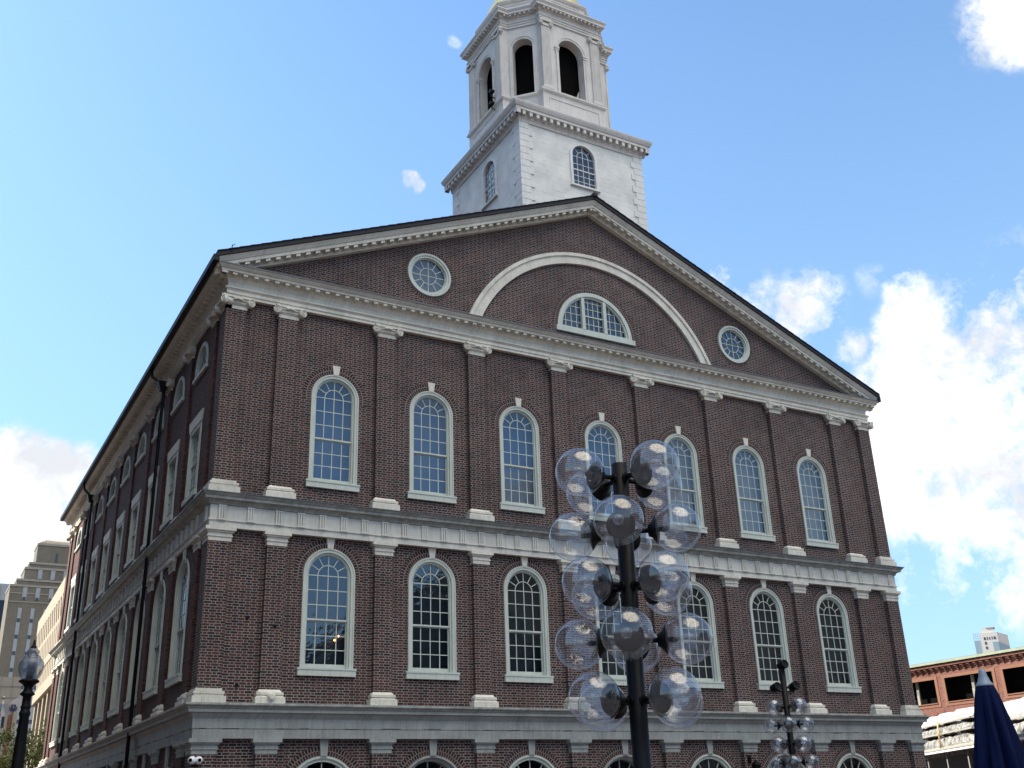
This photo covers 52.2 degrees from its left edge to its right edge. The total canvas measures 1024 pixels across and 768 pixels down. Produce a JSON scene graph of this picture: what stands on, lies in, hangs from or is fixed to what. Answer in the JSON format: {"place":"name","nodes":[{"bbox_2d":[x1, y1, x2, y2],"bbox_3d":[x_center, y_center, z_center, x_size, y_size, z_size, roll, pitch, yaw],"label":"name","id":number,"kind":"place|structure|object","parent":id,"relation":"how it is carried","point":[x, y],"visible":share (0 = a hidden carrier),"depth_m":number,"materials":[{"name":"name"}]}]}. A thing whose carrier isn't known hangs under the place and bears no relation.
{"place":"outdoors","nodes":[
{"label":"outdoors","id":0,"kind":"place"},
{"bbox_2d":[0,696,4,725],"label":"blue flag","id":1,"kind":"object","parent":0,"point":[3,697],"visible":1,"depth_m":40.65,"materials":[{"name":"white fabric"}]},
{"bbox_2d":[0,583,9,628],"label":"dark glass tower","id":2,"kind":"structure","parent":0,"point":[3,588],"depth_m":191.23,"materials":[{"name":"glass"}]},
{"bbox_2d":[1,696,22,715],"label":"white flag","id":3,"kind":"object","parent":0,"point":[11,707],"visible":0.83,"depth_m":40.42,"materials":[{"name":"fabric"}]},
{"bbox_2d":[0,677,24,764],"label":"panelled low building","id":4,"kind":"structure","parent":0,"point":[10,689],"depth_m":106.28,"materials":[{"name":"stone"}]},
{"bbox_2d":[0,716,4,727],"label":"window","id":5,"kind":"structure","parent":4,"relation":"in","point":[3,717],"depth_m":105.27,"materials":[{"name":"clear glass"}]},
{"bbox_2d":[0,714,47,767],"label":"street tree","id":6,"kind":"object","parent":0,"point":[36,755],"visible":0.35,"depth_m":52.51,"materials":[{"name":"green plant"}]},
{"bbox_2d":[11,640,43,767],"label":"acorn street lamp","id":7,"kind":"object","parent":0,"point":[28,683],"visible":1,"depth_m":16.74,"materials":[{"name":"black metal"}]},
{"bbox_2d":[0,540,69,766],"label":"stepped stone tower","id":8,"kind":"structure","parent":0,"point":[31,592],"depth_m":160.17,"materials":[{"name":"stone"}]},
{"bbox_2d":[22,587,27,599],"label":"window","id":9,"kind":"structure","parent":8,"relation":"in","point":[24,594],"depth_m":160.51,"materials":[{"name":"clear glass"}]},
{"bbox_2d":[35,588,40,599],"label":"window","id":10,"kind":"structure","parent":8,"relation":"in","point":[37,595],"depth_m":161.35,"materials":[{"name":"clear glass"}]},
{"bbox_2d":[37,569,42,578],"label":"window","id":11,"kind":"structure","parent":8,"relation":"in","point":[40,571],"depth_m":163.11,"materials":[{"name":"grey glass"}]},
{"bbox_2d":[48,589,53,600],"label":"window","id":12,"kind":"structure","parent":8,"relation":"in","point":[51,591],"depth_m":162.24,"materials":[{"name":"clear glass"}]},
{"bbox_2d":[50,570,55,579],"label":"window","id":13,"kind":"structure","parent":8,"relation":"in","point":[52,577],"depth_m":163.95,"materials":[{"name":"grey glass"}]},
{"bbox_2d":[26,576,65,767],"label":"concrete city building","id":14,"kind":"structure","parent":0,"point":[48,629],"depth_m":85.76,"materials":[{"name":"beige concrete"}]},
{"bbox_2d":[36,0,930,767],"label":"brick hall","id":15,"kind":"structure","parent":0,"point":[396,420],"depth_m":32.49,"materials":[{"name":"brick"}]},
{"bbox_2d":[49,662,65,747],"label":"window","id":16,"kind":"structure","parent":15,"relation":"in","point":[61,680],"depth_m":46.60,"materials":[{"name":"paint"}]},
{"bbox_2d":[58,654,75,742],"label":"window","id":17,"kind":"structure","parent":15,"relation":"in","point":[59,741],"depth_m":44.04,"materials":[{"name":"paint"}]},
{"bbox_2d":[64,573,76,633],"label":"square window","id":18,"kind":"structure","parent":15,"relation":"in","point":[73,582],"depth_m":48.27,"materials":[{"name":"paint"}]},
{"bbox_2d":[68,643,86,737],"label":"window","id":19,"kind":"structure","parent":15,"relation":"in","point":[77,699],"depth_m":42.01,"materials":[{"name":"paint"}]},
{"bbox_2d":[74,527,81,552],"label":"attic window","id":20,"kind":"structure","parent":15,"relation":"in","point":[79,539],"depth_m":49.53,"materials":[{"name":"paint"}]},
{"bbox_2d":[74,560,87,623],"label":"square window","id":21,"kind":"structure","parent":15,"relation":"in","point":[86,560],"depth_m":45.56,"materials":[{"name":"paint"}]},
{"bbox_2d":[84,513,92,538],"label":"attic window","id":22,"kind":"structure","parent":15,"relation":"in","point":[92,513],"depth_m":46.60,"materials":[{"name":"paint"}]},
{"bbox_2d":[80,632,98,731],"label":"window","id":23,"kind":"structure","parent":15,"relation":"in","point":[94,651],"depth_m":39.71,"materials":[{"name":"paint"}]},
{"bbox_2d":[84,545,98,611],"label":"square window","id":24,"kind":"structure","parent":15,"relation":"in","point":[95,553],"depth_m":43.69,"materials":[{"name":"paint"}]},
{"bbox_2d":[95,495,103,523],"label":"attic window","id":25,"kind":"structure","parent":15,"relation":"in","point":[101,504],"depth_m":44.91,"materials":[{"name":"glass"}]},
{"bbox_2d":[93,619,112,724],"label":"window","id":26,"kind":"structure","parent":15,"relation":"in","point":[98,719],"depth_m":37.43,"materials":[{"name":"paint"}]},
{"bbox_2d":[96,528,120,599],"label":"square window","id":27,"kind":"structure","parent":15,"relation":"in","point":[106,541],"depth_m":41.38,"materials":[{"name":"glass"}]},
{"bbox_2d":[107,476,116,506],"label":"attic window","id":28,"kind":"structure","parent":15,"relation":"in","point":[112,495],"depth_m":42.56,"materials":[{"name":"glass"}]},
{"bbox_2d":[109,510,125,585],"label":"square window","id":29,"kind":"structure","parent":15,"relation":"in","point":[120,521],"depth_m":39.09,"materials":[{"name":"paint"}]},
{"bbox_2d":[107,605,128,717],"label":"window","id":30,"kind":"structure","parent":15,"relation":"in","point":[123,625],"depth_m":35.14,"materials":[{"name":"paint"}]},
{"bbox_2d":[120,456,130,487],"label":"attic window","id":31,"kind":"structure","parent":15,"relation":"in","point":[126,475],"depth_m":40.27,"materials":[{"name":"paint"}]},
{"bbox_2d":[123,489,141,569],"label":"square window","id":32,"kind":"structure","parent":15,"relation":"in","point":[135,505],"depth_m":36.80,"materials":[{"name":"glass"}]},
{"bbox_2d":[123,589,146,708],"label":"window","id":33,"kind":"structure","parent":15,"relation":"in","point":[135,628],"depth_m":32.72,"materials":[{"name":"glass"}]},
{"bbox_2d":[135,432,146,466],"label":"attic window","id":34,"kind":"structure","parent":15,"relation":"in","point":[142,448],"depth_m":37.98,"materials":[{"name":"glass"}]},
{"bbox_2d":[141,754,147,767],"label":"window arch","id":35,"kind":"structure","parent":15,"relation":"in","point":[144,765],"depth_m":28.86,"materials":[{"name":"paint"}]},
{"bbox_2d":[140,466,159,551],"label":"square window","id":36,"kind":"structure","parent":15,"relation":"in","point":[150,481],"depth_m":34.49,"materials":[{"name":"glass"}]},
{"bbox_2d":[142,570,167,699],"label":"window","id":37,"kind":"structure","parent":15,"relation":"in","point":[160,598],"depth_m":30.54,"materials":[{"name":"paint"}]},
{"bbox_2d":[151,409,164,442],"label":"attic window","id":38,"kind":"structure","parent":15,"relation":"in","point":[157,420],"depth_m":35.69,"materials":[{"name":"glass"}]},
{"bbox_2d":[162,746,173,767],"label":"window arch","id":39,"kind":"structure","parent":15,"relation":"in","point":[168,763],"depth_m":26.52,"materials":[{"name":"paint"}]},
{"bbox_2d":[159,439,180,530],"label":"square window","id":40,"kind":"structure","parent":15,"relation":"in","point":[172,457],"depth_m":32.19,"materials":[{"name":"paint"}]},
{"bbox_2d":[170,376,184,415],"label":"attic window","id":41,"kind":"structure","parent":15,"relation":"in","point":[178,400],"depth_m":33.36,"materials":[{"name":"glass"}]},
{"bbox_2d":[164,548,191,687],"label":"window","id":42,"kind":"structure","parent":15,"relation":"in","point":[184,574],"depth_m":28.26,"materials":[{"name":"paint"}]},
{"bbox_2d":[188,756,195,764],"bbox_3d":[-7.433,8.736,24.271,0.180,0.180,0.235,-4,-22,5],"label":"security camera","id":43,"kind":"object","parent":15,"relation":"attached to","point":[192,760],"visible":1,"depth_m":24.21,"materials":[{"name":"white plastic"}]},
{"bbox_2d":[181,408,203,506],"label":"square window","id":44,"kind":"structure","parent":15,"relation":"in","point":[195,428],"depth_m":29.89,"materials":[{"name":"paint"}]},
{"bbox_2d":[195,756,202,763],"bbox_3d":[-7.295,8.764,24.351,0.180,0.180,0.235,10,-25,-28],"label":"security camera","id":45,"kind":"object","parent":15,"relation":"attached to","point":[199,759],"visible":1,"depth_m":24.28,"materials":[{"name":"white plastic"}]},
{"bbox_2d":[192,342,208,384],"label":"attic window","id":46,"kind":"structure","parent":15,"relation":"in","point":[204,351],"depth_m":31.03,"materials":[{"name":"paint"}]},
{"bbox_2d":[286,739,358,767],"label":"window arch","id":47,"kind":"structure","parent":15,"relation":"in","point":[328,757],"depth_m":26.09,"materials":[{"name":"paint"}]},
{"bbox_2d":[294,538,363,676],"bbox_3d":[-4.908,5.883,27.588,1.942,3.597,0.530,10,-25,-28],"label":"window","id":48,"kind":"structure","parent":15,"relation":"in","point":[320,655],"depth_m":27.66,"materials":[{"name":"glass"}]},
{"bbox_2d":[303,365,366,492],"bbox_3d":[-5.077,1.259,29.495,1.908,3.673,0.530,10,-25,-28],"label":"window","id":49,"kind":"structure","parent":15,"relation":"in","point":[336,396],"depth_m":29.59,"materials":[{"name":"glass"}]},
{"bbox_2d":[404,250,453,299],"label":"round window","id":50,"kind":"structure","parent":15,"relation":"in","point":[427,273],"depth_m":32.97,"materials":[{"name":"glass"}]},
{"bbox_2d":[401,382,459,503],"bbox_3d":[-2.461,1.736,30.884,1.908,3.673,0.530,10,-25,-28],"label":"window","id":51,"kind":"structure","parent":15,"relation":"in","point":[432,411],"depth_m":30.99,"materials":[{"name":"glass"}]},
{"bbox_2d":[400,548,462,680],"bbox_3d":[-2.293,6.360,28.977,1.942,3.597,0.530,10,-25,-28],"label":"window","id":52,"kind":"structure","parent":15,"relation":"in","point":[432,583],"depth_m":29.07,"materials":[{"name":"glass"}]},
{"bbox_2d":[398,739,465,767],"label":"window arch","id":53,"kind":"structure","parent":15,"relation":"in","point":[436,757],"depth_m":27.51,"materials":[{"name":"brick"}]},
{"bbox_2d":[481,158,497,210],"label":"tower window","id":54,"kind":"structure","parent":15,"relation":"in","point":[492,182],"depth_m":38.78,"materials":[{"name":"paint"}]},
{"bbox_2d":[492,398,545,514],"bbox_3d":[0.155,2.214,32.273,1.908,3.673,0.530,10,-25,-28],"label":"window","id":55,"kind":"structure","parent":15,"relation":"in","point":[520,426],"depth_m":32.39,"materials":[{"name":"glass"}]},
{"bbox_2d":[496,557,553,682],"bbox_3d":[0.323,6.838,30.366,1.942,3.597,0.530,10,-25,-28],"label":"window","id":56,"kind":"structure","parent":15,"relation":"in","point":[525,589],"depth_m":30.46,"materials":[{"name":"glass"}]},
{"bbox_2d":[500,740,562,767],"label":"window arch","id":57,"kind":"structure","parent":15,"relation":"in","point":[530,753],"depth_m":28.88,"materials":[{"name":"brick"}]},
{"bbox_2d":[569,143,600,192],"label":"tower window","id":58,"kind":"structure","parent":15,"relation":"in","point":[584,175],"depth_m":38.22,"materials":[{"name":"paint"}]},
{"bbox_2d":[552,287,636,346],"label":"lunette window","id":59,"kind":"structure","parent":15,"relation":"in","point":[582,318],"depth_m":35.80,"materials":[{"name":"paint"}]},
{"bbox_2d":[578,412,626,521],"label":"window","id":60,"kind":"structure","parent":15,"relation":"in","point":[604,437],"depth_m":34.08,"materials":[{"name":"glass"}]},
{"bbox_2d":[587,565,639,685],"bbox_3d":[3.057,7.337,31.817,1.942,3.597,0.530,10,-25,-28],"label":"window","id":61,"kind":"structure","parent":15,"relation":"in","point":[607,664],"depth_m":31.72,"materials":[{"name":"glass"}]},
{"bbox_2d":[596,740,653,767],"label":"window arch","id":62,"kind":"structure","parent":15,"relation":"in","point":[624,760],"depth_m":30.25,"materials":[{"name":"brick"}]},
{"bbox_2d":[657,426,707,533],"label":"window","id":63,"kind":"structure","parent":15,"relation":"in","point":[687,450],"depth_m":35.30,"materials":[{"name":"glass"}]},
{"bbox_2d":[670,573,724,688],"bbox_3d":[5.790,7.836,33.269,1.942,3.597,0.530,10,-25,-28],"label":"window","id":64,"kind":"structure","parent":15,"relation":"in","point":[698,645],"depth_m":33.38,"materials":[{"name":"paint"}]},
{"bbox_2d":[684,740,737,767],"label":"window arch","id":65,"kind":"structure","parent":15,"relation":"in","point":[707,752],"depth_m":31.79,"materials":[{"name":"brick"}]},
{"bbox_2d":[715,323,751,366],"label":"round window","id":66,"kind":"structure","parent":15,"relation":"in","point":[732,343],"depth_m":38.70,"materials":[{"name":"paint"}]},
{"bbox_2d":[726,438,775,541],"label":"window","id":67,"kind":"structure","parent":15,"relation":"in","point":[749,463],"depth_m":36.70,"materials":[{"name":"glass"}]},
{"bbox_2d":[747,755,761,767],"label":"wall lantern","id":68,"kind":"object","parent":15,"relation":"attached to","point":[755,764],"depth_m":31.87,"materials":[{"name":"black metal"}]},
{"bbox_2d":[743,580,791,690],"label":"window","id":69,"kind":"structure","parent":15,"relation":"in","point":[767,607],"depth_m":34.84,"materials":[{"name":"paint"}]},
{"bbox_2d":[761,740,810,767],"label":"window arch","id":70,"kind":"structure","parent":15,"relation":"in","point":[774,760],"depth_m":33.13,"materials":[{"name":"brick"}]},
{"bbox_2d":[791,449,838,548],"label":"window","id":71,"kind":"structure","parent":15,"relation":"in","point":[812,473],"depth_m":38.10,"materials":[{"name":"glass"}]},
{"bbox_2d":[811,586,861,692],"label":"window","id":72,"kind":"structure","parent":15,"relation":"in","point":[832,611],"depth_m":36.17,"materials":[{"name":"glass"}]},
{"bbox_2d":[831,740,877,767],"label":"window arch","id":73,"kind":"structure","parent":15,"relation":"in","point":[841,759],"depth_m":34.58,"materials":[{"name":"brick"}]},
{"bbox_2d":[0,0,1023,664],"label":"sky","id":74,"kind":"structure","parent":0,"point":[852,171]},
{"bbox_2d":[549,440,712,767],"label":"globe street lamp","id":75,"kind":"object","parent":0,"point":[631,641],"visible":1,"depth_m":8.26,"materials":[{"name":"clear glass"}]},
{"bbox_2d":[767,660,819,767],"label":"globe street lamp","id":76,"kind":"object","parent":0,"point":[788,724],"visible":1,"depth_m":26.62,"materials":[{"name":"black metal"}]},
{"bbox_2d":[909,646,1023,716],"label":"market building","id":77,"kind":"structure","parent":0,"point":[943,686],"depth_m":69.54,"materials":[{"name":"brick"}]},
{"bbox_2d":[924,734,1023,767],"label":"market shed","id":78,"kind":"structure","parent":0,"point":[959,756],"depth_m":53.84,"materials":[{"name":"white metal"}]},
{"bbox_2d":[936,722,941,748],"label":"wooden prop","id":79,"kind":"object","parent":78,"relation":"on","point":[938,734],"visible":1,"depth_m":53.53,"materials":[{"name":"yellow wood"}]},
{"bbox_2d":[924,731,973,750],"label":"wrapped bundle","id":80,"kind":"object","parent":78,"relation":"on","point":[963,738],"visible":0.45,"depth_m":52.61,"materials":[{"name":"grey plastic"}]},
{"bbox_2d":[922,719,973,739],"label":"wrapped bundle","id":81,"kind":"object","parent":80,"relation":"on","point":[956,727],"visible":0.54,"depth_m":53.31,"materials":[{"name":"grey plastic"}]},
{"bbox_2d":[921,707,973,730],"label":"wrapped bundle","id":82,"kind":"object","parent":81,"relation":"on","point":[956,715],"visible":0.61,"depth_m":52.89,"materials":[{"name":"fabric"}]},
{"bbox_2d":[1012,720,1023,734],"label":"wrapped bundle","id":83,"kind":"object","parent":78,"relation":"on","point":[1018,725],"visible":0.25,"depth_m":44.72,"materials":[{"name":"grey plastic"}]},
{"bbox_2d":[1003,697,1023,720],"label":"wrapped bundle","id":84,"kind":"object","parent":83,"relation":"on","point":[1015,709],"visible":0.48,"depth_m":45.13,"materials":[{"name":"plastic"}]},
{"bbox_2d":[973,625,1009,653],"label":"white tower","id":85,"kind":"structure","parent":0,"point":[990,640],"depth_m":644.79,"materials":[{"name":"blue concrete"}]},
{"bbox_2d":[973,669,1023,767],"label":"closed umbrella","id":86,"kind":"object","parent":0,"point":[997,743],"visible":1,"depth_m":8.78,"materials":[{"name":"blue fabric"}]}
]}

